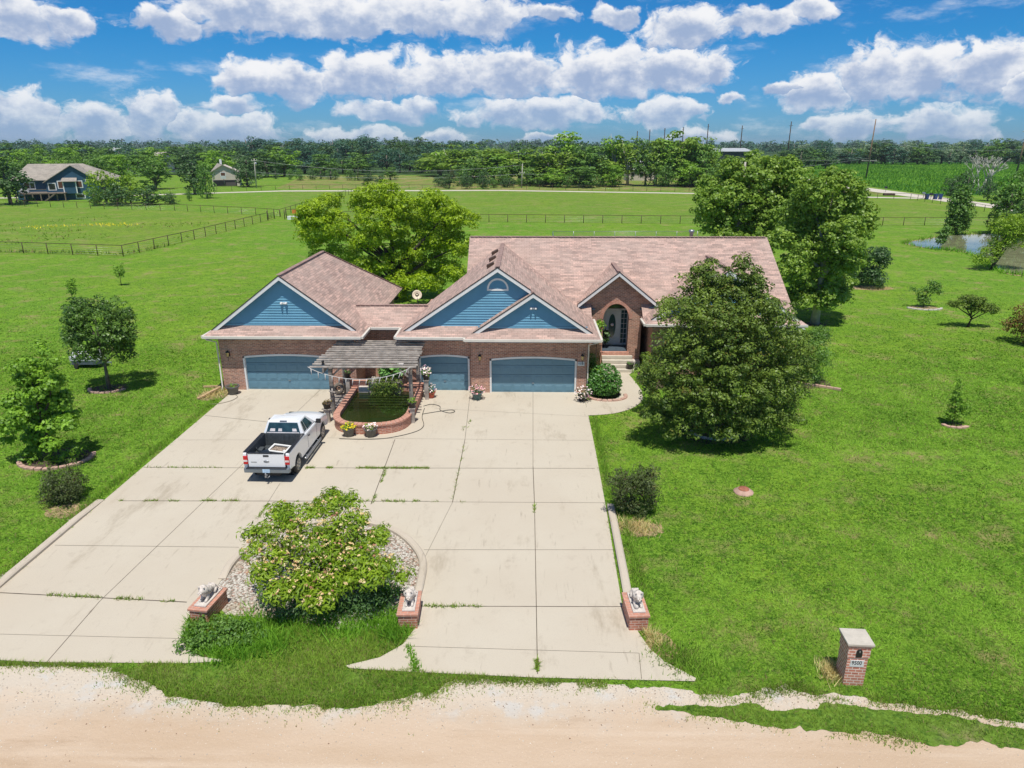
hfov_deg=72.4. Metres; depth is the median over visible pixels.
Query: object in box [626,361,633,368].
flowerpot
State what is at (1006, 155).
broadleaf tree
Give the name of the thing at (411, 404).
flowerpot
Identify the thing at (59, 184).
window
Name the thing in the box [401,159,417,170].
broadleaf tree
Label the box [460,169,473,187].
shrub
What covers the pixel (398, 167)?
broadleaf tree
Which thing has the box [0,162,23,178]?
broadleaf tree
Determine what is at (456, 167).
broadleaf tree
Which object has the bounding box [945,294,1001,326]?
spreading shrub
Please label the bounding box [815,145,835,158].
broadleaf tree
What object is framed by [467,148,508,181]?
broadleaf tree
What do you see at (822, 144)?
broadleaf tree
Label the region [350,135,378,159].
broadleaf tree
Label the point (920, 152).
broadleaf tree
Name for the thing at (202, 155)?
broadleaf tree
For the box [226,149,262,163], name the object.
broadleaf tree
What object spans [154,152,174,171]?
house
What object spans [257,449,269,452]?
metal sheet
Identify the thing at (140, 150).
broadleaf tree
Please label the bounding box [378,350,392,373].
back door
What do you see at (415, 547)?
kerb
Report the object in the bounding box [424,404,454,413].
garden hose
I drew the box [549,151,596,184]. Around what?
broadleaf tree
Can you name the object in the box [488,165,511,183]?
shrub
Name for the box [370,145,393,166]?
broadleaf tree
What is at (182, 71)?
sky
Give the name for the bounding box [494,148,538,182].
broadleaf tree
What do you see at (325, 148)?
broadleaf tree
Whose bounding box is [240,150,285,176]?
broadleaf tree
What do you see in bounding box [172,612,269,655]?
island creeper
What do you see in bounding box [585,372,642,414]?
front path
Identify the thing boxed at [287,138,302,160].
broadleaf tree
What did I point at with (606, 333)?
porch plant
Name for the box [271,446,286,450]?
chipboard sheet
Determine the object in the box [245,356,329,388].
garage door
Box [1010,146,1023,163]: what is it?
broadleaf tree
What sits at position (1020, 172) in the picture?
broadleaf tree
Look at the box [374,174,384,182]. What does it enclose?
broadleaf tree
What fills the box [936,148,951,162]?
broadleaf tree
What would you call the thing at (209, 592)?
lion statue
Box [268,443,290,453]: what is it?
picture frame
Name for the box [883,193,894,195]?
culvert
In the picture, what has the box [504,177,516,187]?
shrub
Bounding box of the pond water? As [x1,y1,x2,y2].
[909,234,1023,273]
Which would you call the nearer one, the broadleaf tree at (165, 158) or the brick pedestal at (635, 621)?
the brick pedestal at (635, 621)
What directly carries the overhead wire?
attached to the utility pole
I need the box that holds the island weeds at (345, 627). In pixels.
[175,579,421,674]
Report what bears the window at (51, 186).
in the blue house at (58, 182)
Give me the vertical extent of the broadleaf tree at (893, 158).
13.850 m
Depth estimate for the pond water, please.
98.20 m
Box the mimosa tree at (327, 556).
[236,485,416,614]
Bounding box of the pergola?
[309,340,424,415]
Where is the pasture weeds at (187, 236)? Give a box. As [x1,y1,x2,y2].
[0,212,277,243]
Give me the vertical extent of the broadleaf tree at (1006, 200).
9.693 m
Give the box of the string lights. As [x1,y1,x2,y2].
[308,367,409,384]
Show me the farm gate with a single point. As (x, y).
(293, 212)
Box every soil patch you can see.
[22,447,90,467]
[44,503,86,517]
[93,384,128,391]
[199,390,227,399]
[588,392,620,398]
[619,521,663,536]
[637,372,662,389]
[646,631,677,663]
[677,421,751,443]
[775,376,829,388]
[805,322,826,326]
[852,286,891,289]
[909,306,936,308]
[943,422,962,425]
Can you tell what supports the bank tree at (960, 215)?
on the pond bank
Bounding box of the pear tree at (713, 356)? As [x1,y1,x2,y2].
[632,251,818,442]
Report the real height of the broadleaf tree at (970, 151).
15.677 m
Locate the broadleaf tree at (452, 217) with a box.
[289,179,481,299]
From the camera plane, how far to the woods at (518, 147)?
490.57 m
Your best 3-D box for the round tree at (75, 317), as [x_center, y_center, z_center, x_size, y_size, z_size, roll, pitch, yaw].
[-23.565,-2.249,40.302,4.090,5.676,4.298,-9,21,-25]
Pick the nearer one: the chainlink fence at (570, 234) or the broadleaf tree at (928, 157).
the chainlink fence at (570, 234)
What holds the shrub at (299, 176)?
on the field at (316, 183)
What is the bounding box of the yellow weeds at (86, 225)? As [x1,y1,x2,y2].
[14,222,139,228]
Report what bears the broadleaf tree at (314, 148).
on the field at (433, 172)
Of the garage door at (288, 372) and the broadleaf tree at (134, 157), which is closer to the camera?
the garage door at (288, 372)
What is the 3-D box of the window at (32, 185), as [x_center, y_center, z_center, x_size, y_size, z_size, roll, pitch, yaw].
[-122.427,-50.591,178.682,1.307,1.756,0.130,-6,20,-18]
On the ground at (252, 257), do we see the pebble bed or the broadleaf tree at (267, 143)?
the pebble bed
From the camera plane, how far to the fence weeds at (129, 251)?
93.13 m
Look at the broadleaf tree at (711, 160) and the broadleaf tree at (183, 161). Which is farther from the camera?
the broadleaf tree at (183, 161)
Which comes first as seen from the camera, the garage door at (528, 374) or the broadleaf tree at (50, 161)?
the garage door at (528, 374)
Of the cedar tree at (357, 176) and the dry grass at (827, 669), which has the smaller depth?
the dry grass at (827, 669)
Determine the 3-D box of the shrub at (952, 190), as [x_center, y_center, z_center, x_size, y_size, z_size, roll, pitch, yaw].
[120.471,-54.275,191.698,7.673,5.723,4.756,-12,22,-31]
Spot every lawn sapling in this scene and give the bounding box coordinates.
[63,277,76,298]
[113,262,125,285]
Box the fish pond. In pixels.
[333,379,423,434]
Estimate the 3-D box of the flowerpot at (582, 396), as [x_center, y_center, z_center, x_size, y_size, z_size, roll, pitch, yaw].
[3.978,0.521,39.179,1.055,0.894,1.032,0,19,1]
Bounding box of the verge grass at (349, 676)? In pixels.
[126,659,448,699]
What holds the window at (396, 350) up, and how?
in the brick house at (515, 314)
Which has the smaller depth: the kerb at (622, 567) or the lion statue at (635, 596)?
the lion statue at (635, 596)
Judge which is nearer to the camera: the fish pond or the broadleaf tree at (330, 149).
the fish pond
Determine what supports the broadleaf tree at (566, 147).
on the field at (316, 183)
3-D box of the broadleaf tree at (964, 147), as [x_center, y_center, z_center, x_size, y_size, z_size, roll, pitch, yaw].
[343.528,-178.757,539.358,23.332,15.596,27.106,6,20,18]
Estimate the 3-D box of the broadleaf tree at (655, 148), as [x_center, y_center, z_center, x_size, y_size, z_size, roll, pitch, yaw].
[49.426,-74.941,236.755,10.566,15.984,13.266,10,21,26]
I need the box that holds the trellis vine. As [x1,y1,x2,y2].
[595,319,605,361]
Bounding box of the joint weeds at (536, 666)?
[47,419,543,671]
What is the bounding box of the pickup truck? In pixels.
[243,411,327,477]
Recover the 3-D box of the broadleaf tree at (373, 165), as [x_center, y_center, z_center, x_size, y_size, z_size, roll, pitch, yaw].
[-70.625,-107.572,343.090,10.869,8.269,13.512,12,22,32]
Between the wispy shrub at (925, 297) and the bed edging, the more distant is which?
the wispy shrub at (925, 297)
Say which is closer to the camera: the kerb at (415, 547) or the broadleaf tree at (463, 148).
the kerb at (415, 547)
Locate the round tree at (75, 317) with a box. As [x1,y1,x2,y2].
[58,294,138,389]
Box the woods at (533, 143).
[0,138,1022,148]
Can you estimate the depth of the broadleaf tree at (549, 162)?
240.59 m
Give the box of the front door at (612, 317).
[604,310,619,342]
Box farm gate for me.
[266,209,297,219]
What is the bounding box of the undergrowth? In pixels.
[255,569,405,622]
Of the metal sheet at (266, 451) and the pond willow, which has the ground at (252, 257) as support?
the pond willow
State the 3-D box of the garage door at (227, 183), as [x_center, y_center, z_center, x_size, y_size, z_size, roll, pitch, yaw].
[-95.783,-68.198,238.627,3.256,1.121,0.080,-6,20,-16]
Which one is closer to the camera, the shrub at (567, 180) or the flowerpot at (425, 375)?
the flowerpot at (425, 375)
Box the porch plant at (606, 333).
[602,330,609,347]
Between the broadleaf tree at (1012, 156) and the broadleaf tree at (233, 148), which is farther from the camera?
the broadleaf tree at (1012, 156)
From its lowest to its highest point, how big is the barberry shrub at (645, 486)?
2.175 m
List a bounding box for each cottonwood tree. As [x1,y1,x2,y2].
[689,148,814,254]
[767,165,881,324]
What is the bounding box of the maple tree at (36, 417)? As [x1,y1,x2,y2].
[0,338,82,460]
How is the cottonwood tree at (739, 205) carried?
on the ground at (252, 257)
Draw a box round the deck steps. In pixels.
[323,395,345,411]
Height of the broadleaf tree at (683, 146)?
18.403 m
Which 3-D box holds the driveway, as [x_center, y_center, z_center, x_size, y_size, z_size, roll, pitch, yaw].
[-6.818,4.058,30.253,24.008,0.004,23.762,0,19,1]
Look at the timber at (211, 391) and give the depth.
40.18 m
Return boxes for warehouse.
[713,148,749,159]
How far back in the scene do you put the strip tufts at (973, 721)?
17.45 m
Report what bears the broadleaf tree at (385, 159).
on the field at (433, 172)
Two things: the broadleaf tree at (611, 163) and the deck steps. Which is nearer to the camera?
the deck steps
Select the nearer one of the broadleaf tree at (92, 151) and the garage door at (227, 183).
the garage door at (227, 183)
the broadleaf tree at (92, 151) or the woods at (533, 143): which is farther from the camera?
the woods at (533, 143)
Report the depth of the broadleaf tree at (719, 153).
247.28 m
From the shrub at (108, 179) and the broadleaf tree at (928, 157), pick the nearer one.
the shrub at (108, 179)
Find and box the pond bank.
[905,233,1020,275]
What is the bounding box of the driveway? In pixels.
[0,389,695,680]
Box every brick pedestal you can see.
[187,587,227,622]
[396,591,421,628]
[622,592,649,630]
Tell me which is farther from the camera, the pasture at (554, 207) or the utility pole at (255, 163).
the utility pole at (255, 163)
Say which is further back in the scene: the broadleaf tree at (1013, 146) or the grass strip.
the broadleaf tree at (1013, 146)
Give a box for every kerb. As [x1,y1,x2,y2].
[0,499,103,587]
[218,517,426,591]
[607,504,630,591]
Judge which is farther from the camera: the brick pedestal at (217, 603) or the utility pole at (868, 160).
the utility pole at (868, 160)
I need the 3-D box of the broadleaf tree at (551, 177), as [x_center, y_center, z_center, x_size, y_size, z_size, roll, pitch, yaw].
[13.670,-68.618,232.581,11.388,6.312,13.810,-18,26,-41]
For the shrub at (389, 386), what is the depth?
39.51 m
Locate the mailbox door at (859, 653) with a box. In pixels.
[855,649,862,657]
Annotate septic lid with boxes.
[733,486,753,496]
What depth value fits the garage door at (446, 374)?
40.68 m
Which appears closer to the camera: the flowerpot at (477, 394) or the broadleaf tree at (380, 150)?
the flowerpot at (477, 394)
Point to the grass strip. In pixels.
(934, 738)
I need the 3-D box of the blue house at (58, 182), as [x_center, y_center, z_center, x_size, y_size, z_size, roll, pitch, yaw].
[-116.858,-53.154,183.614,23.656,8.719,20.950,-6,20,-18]
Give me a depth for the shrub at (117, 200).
161.96 m
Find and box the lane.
[3,190,920,198]
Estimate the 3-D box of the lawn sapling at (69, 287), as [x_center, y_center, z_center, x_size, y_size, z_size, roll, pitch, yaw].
[-39.897,-8.458,63.359,1.134,2.428,1.125,-12,22,-31]
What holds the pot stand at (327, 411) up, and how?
on the driveway
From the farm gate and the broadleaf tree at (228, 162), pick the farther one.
the broadleaf tree at (228, 162)
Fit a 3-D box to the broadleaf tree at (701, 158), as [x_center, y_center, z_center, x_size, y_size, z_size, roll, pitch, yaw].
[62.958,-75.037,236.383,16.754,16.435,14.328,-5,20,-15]
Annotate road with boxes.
[0,662,1023,767]
[807,179,1012,210]
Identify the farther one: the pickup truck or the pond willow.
the pond willow
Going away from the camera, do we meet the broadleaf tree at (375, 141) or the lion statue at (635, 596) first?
the lion statue at (635, 596)
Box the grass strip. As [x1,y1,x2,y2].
[655,702,1023,749]
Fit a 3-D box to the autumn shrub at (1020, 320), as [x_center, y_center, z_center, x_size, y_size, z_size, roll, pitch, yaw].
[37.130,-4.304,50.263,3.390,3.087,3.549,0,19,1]
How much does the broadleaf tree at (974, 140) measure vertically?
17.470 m
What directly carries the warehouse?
on the crop field at (941, 183)
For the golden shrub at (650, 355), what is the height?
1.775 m
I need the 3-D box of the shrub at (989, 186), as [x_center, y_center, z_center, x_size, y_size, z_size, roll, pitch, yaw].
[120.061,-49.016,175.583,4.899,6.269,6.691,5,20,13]
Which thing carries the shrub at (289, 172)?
on the ground at (252, 257)
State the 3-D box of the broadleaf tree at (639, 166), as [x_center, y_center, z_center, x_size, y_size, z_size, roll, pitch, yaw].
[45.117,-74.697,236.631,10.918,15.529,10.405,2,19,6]
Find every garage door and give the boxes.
[226,182,235,185]
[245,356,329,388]
[421,356,467,389]
[492,358,574,391]
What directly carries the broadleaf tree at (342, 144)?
on the field at (433, 172)
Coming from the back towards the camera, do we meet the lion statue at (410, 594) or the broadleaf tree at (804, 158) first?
the broadleaf tree at (804, 158)
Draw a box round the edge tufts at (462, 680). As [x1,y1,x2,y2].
[0,658,1023,754]
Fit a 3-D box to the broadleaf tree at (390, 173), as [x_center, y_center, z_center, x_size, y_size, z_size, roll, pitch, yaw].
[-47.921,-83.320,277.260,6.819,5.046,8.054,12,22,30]
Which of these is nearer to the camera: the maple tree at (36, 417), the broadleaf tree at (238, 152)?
the maple tree at (36, 417)
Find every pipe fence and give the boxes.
[0,212,267,256]
[6,200,279,215]
[145,184,689,191]
[280,188,352,216]
[338,211,992,225]
[866,193,994,212]
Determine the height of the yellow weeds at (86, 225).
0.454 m
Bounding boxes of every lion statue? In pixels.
[194,582,222,606]
[402,586,417,611]
[627,588,645,612]
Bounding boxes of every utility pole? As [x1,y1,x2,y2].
[251,159,256,187]
[788,121,792,149]
[861,119,876,177]
[1014,131,1023,178]
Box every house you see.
[11,164,120,201]
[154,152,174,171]
[201,230,807,393]
[211,159,241,185]
[624,161,653,180]
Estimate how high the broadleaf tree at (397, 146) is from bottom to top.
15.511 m
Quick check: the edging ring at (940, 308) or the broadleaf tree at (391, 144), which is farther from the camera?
the broadleaf tree at (391, 144)
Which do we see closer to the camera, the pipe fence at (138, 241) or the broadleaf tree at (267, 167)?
the pipe fence at (138, 241)
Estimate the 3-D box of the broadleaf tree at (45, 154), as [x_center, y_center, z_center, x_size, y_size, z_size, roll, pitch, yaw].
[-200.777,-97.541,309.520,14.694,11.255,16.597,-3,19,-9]
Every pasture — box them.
[0,206,278,255]
[279,191,1012,225]
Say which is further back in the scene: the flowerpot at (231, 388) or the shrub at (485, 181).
the shrub at (485, 181)
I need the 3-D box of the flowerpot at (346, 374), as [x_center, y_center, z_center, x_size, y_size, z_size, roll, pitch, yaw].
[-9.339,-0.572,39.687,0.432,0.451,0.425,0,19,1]
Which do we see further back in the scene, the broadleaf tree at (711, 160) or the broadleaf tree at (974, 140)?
the broadleaf tree at (974, 140)
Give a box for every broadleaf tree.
[0,143,21,157]
[0,147,25,159]
[0,148,36,167]
[0,154,35,204]
[0,159,22,175]
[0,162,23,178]
[16,155,39,166]
[18,144,50,156]
[20,160,40,166]
[22,148,50,161]
[38,143,63,159]
[39,150,64,163]
[41,157,66,163]
[46,147,81,163]
[53,155,80,163]
[54,144,90,161]
[62,160,96,163]
[76,157,118,174]
[80,146,107,162]
[82,147,101,159]
[89,153,132,180]
[91,147,126,164]
[98,148,123,156]
[98,154,136,183]
[103,145,131,167]
[123,151,164,175]
[130,158,173,189]
[131,146,154,166]
[131,147,167,171]
[137,148,180,160]
[148,150,178,173]
[166,146,185,168]
[167,151,204,173]
[170,146,199,161]
[174,159,210,194]
[185,144,216,161]
[196,147,235,166]
[196,152,223,174]
[202,150,236,172]
[222,144,247,162]
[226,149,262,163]
[231,140,261,152]
[231,163,262,186]
[233,154,263,174]
[238,136,266,159]
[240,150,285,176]
[249,146,284,163]
[253,145,287,163]
[256,141,283,148]
[261,147,304,175]
[273,141,290,151]
[286,138,311,159]
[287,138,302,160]
[288,158,316,173]
[289,179,481,299]
[290,145,321,164]
[306,143,324,165]
[306,154,344,175]
[307,149,328,170]
[311,143,336,158]
[314,144,339,162]
[319,154,343,170]
[329,157,354,173]
[331,149,343,161]
[333,139,356,150]
[333,139,358,162]
[339,152,375,174]
[340,138,362,162]
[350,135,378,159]
[356,137,383,155]
[358,156,378,171]
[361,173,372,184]
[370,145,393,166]
[373,146,403,170]
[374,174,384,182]
[382,167,398,179]
[384,137,407,161]
[388,148,412,172]
[392,141,413,166]
[401,158,431,172]
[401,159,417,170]
[403,154,425,170]
[408,137,434,158]
[411,149,456,175]
[412,139,443,151]
[417,142,437,155]
[422,149,480,177]
[435,144,480,177]
[440,144,464,153]
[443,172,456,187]
[444,140,461,151]
[451,148,490,180]
[456,161,490,179]
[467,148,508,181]
[484,151,531,182]
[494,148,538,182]
[508,158,545,180]
[518,147,565,184]
[533,168,572,186]
[539,131,581,183]
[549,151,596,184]
[560,167,604,187]
[566,145,610,185]
[587,150,617,184]
[599,135,635,173]
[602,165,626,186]
[615,136,645,185]
[628,139,660,185]
[641,137,670,185]
[656,136,687,185]
[663,130,705,183]
[671,136,720,185]
[672,160,706,186]
[690,164,720,179]
[698,136,722,173]
[700,149,722,179]
[775,147,798,158]
[791,142,813,163]
[793,146,820,167]
[798,145,826,163]
[805,140,834,156]
[805,149,825,166]
[813,139,836,161]
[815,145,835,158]
[816,152,838,167]
[831,147,850,163]
[835,149,866,163]
[837,143,861,162]
[840,148,855,163]
[843,141,870,162]
[852,148,869,163]
[858,142,887,163]
[867,140,898,162]
[877,144,912,163]
[895,140,916,163]
[901,141,932,162]
[905,144,935,163]
[906,149,940,163]
[923,141,947,160]
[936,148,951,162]
[938,146,960,161]
[939,143,963,163]
[945,141,971,161]
[951,141,975,163]
[962,141,986,162]
[965,139,988,162]
[969,146,1003,163]
[983,138,1011,160]
[988,173,1023,234]
[996,138,1021,161]
[998,149,1014,162]
[1001,149,1023,163]
[1003,169,1023,218]
[1004,200,1023,239]
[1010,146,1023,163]
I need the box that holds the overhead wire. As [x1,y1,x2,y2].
[262,161,515,170]
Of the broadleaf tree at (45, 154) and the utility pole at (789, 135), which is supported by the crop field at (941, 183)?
the utility pole at (789, 135)
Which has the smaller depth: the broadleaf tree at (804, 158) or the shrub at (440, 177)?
the shrub at (440, 177)
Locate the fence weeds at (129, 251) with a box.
[1,242,175,254]
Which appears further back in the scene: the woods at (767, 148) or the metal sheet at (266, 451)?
the woods at (767, 148)
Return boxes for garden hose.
[339,408,424,439]
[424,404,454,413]
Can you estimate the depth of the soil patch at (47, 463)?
32.07 m
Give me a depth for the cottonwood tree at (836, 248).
53.17 m
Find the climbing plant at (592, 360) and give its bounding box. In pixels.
[586,353,597,386]
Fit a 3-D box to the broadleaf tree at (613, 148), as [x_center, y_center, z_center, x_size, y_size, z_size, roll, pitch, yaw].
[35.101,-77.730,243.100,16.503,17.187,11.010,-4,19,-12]
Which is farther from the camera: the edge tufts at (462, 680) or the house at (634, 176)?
the house at (634, 176)
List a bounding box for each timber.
[197,386,221,399]
[203,385,220,387]
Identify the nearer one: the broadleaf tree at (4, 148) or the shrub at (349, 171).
the shrub at (349, 171)
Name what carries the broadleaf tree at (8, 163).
on the ground at (252, 257)
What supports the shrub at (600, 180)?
on the field at (316, 183)
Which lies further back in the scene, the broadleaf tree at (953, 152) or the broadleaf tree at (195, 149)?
the broadleaf tree at (953, 152)
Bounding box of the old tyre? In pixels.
[334,383,343,393]
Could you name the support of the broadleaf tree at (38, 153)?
on the field at (433, 172)
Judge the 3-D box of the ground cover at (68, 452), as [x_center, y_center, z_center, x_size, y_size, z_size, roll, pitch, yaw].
[-21.052,3.194,32.003,2.858,0.606,1.481,0,19,1]
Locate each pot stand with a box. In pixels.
[323,407,330,422]
[345,377,350,393]
[408,406,415,422]
[423,378,429,399]
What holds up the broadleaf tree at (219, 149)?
on the field at (433, 172)
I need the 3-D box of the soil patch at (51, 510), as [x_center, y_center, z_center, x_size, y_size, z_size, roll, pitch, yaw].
[-17.589,4.986,27.626,1.540,0.001,1.303,9,21,24]
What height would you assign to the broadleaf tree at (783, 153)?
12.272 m
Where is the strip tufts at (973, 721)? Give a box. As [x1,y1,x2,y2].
[658,700,1023,747]
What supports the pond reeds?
in the pond water
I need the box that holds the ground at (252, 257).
[0,175,1023,722]
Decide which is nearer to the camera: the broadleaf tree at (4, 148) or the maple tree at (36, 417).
the maple tree at (36, 417)
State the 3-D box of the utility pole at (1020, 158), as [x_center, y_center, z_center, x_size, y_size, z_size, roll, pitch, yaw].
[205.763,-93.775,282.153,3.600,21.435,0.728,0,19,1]
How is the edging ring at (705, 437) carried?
on the soil patch at (711, 441)
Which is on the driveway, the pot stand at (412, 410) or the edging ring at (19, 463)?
the pot stand at (412, 410)
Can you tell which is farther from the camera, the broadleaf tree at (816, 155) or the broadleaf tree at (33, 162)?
the broadleaf tree at (816, 155)
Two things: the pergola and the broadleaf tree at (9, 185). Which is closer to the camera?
the pergola
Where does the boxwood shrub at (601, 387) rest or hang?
on the soil patch at (607, 397)
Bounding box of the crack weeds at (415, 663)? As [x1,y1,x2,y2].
[404,643,421,671]
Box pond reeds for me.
[899,231,1023,277]
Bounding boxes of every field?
[2,144,1022,174]
[277,175,897,195]
[798,162,1023,194]
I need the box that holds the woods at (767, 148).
[579,140,1022,152]
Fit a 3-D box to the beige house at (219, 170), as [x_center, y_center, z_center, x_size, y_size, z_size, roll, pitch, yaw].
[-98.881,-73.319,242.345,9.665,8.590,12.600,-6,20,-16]
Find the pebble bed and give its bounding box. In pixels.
[219,524,418,628]
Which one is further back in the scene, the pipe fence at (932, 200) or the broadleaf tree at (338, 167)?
the broadleaf tree at (338, 167)
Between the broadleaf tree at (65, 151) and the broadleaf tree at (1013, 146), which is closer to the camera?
the broadleaf tree at (65, 151)
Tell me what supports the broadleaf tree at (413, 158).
on the field at (433, 172)
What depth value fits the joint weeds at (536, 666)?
28.24 m
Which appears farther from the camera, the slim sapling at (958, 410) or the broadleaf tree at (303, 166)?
the broadleaf tree at (303, 166)
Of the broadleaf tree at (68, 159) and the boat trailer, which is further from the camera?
the broadleaf tree at (68, 159)
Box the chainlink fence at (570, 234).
[552,231,697,235]
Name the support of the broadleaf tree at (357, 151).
on the field at (433, 172)
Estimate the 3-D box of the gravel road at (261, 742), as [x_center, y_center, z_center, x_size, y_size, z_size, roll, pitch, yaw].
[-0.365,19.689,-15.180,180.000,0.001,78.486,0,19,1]
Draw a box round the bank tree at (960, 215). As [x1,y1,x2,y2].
[943,185,976,234]
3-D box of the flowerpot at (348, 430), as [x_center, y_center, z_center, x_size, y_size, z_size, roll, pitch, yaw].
[-8.039,2.218,34.509,0.760,0.718,0.775,6,20,16]
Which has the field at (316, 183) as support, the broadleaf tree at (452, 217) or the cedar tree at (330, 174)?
the cedar tree at (330, 174)
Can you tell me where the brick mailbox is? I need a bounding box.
[836,628,874,685]
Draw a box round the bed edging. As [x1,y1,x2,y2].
[797,381,840,390]
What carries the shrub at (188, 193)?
on the ground at (252, 257)
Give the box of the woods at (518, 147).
[409,138,721,159]
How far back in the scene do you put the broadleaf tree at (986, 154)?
470.56 m
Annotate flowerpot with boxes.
[225,383,239,394]
[322,399,331,408]
[340,421,355,436]
[343,370,350,377]
[362,422,377,437]
[407,397,416,407]
[420,365,431,379]
[428,383,435,398]
[468,384,484,399]
[575,385,591,401]
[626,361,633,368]
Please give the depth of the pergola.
37.60 m
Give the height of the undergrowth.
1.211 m
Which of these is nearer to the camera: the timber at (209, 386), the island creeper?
the island creeper
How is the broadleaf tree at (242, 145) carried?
on the field at (433, 172)
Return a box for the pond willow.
[969,213,1023,269]
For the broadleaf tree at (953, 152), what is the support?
on the field at (433, 172)
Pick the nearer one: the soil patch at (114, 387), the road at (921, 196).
the soil patch at (114, 387)
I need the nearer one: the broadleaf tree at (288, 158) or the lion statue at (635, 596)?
the lion statue at (635, 596)
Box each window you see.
[29,182,35,188]
[47,183,56,190]
[57,181,62,188]
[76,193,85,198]
[77,180,82,187]
[396,350,407,363]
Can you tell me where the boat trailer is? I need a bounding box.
[69,351,111,368]
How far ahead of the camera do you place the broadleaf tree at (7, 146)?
405.42 m
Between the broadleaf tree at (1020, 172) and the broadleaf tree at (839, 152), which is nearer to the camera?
the broadleaf tree at (1020, 172)
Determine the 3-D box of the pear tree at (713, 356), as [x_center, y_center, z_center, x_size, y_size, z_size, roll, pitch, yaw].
[10.414,-1.823,33.786,9.844,9.100,7.943,0,19,1]
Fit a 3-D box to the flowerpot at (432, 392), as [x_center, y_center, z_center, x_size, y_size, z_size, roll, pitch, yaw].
[-4.642,0.361,39.696,0.764,0.860,0.759,0,19,1]
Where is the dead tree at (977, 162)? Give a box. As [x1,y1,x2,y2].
[964,154,1010,193]
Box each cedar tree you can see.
[272,165,278,178]
[315,169,326,178]
[326,168,336,179]
[353,168,361,180]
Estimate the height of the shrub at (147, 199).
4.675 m
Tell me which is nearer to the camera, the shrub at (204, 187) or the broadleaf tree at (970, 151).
the shrub at (204, 187)
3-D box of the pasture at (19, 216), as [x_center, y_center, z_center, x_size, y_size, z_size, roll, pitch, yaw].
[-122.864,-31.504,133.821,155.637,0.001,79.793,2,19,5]
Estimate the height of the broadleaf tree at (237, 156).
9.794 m
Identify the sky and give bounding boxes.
[0,0,1023,143]
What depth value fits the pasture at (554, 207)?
158.30 m
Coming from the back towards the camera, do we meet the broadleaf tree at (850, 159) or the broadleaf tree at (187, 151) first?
the broadleaf tree at (850, 159)
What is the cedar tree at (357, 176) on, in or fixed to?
on the field at (316, 183)
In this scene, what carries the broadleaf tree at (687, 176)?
on the field at (316, 183)
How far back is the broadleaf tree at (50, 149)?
417.28 m
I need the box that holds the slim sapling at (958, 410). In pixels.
[941,378,973,423]
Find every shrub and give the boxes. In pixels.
[35,459,91,505]
[83,169,118,204]
[84,186,102,205]
[99,183,134,205]
[108,173,144,203]
[130,185,163,204]
[161,192,179,203]
[185,188,191,200]
[192,160,216,198]
[285,168,294,178]
[295,169,305,179]
[307,171,315,179]
[331,170,339,179]
[343,169,355,179]
[367,363,405,395]
[432,174,444,185]
[435,174,446,186]
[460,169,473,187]
[475,168,490,188]
[475,176,490,185]
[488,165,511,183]
[490,178,499,187]
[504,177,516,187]
[516,167,542,185]
[516,178,525,185]
[532,177,544,185]
[539,180,549,185]
[561,175,573,187]
[574,176,585,187]
[584,173,599,187]
[586,362,621,396]
[595,177,605,186]
[605,461,663,518]
[641,351,658,373]
[652,163,676,186]
[774,325,835,383]
[850,246,894,288]
[909,278,943,306]
[941,175,961,195]
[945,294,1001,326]
[953,169,981,192]
[978,176,999,200]
[984,204,1001,231]
[999,303,1023,343]
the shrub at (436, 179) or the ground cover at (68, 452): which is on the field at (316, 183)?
the shrub at (436, 179)
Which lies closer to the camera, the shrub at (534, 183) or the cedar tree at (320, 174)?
the shrub at (534, 183)
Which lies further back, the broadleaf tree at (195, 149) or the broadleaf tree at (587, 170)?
the broadleaf tree at (195, 149)
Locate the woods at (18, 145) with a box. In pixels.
[0,138,505,154]
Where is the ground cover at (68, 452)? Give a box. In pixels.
[15,445,87,463]
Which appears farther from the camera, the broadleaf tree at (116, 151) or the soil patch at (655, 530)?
the broadleaf tree at (116, 151)
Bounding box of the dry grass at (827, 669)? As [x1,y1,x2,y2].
[191,285,895,686]
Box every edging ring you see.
[16,451,95,470]
[87,388,125,393]
[587,393,627,401]
[690,430,735,439]
[906,307,942,310]
[941,424,968,428]
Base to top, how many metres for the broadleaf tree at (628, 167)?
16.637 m
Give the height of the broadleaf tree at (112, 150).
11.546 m

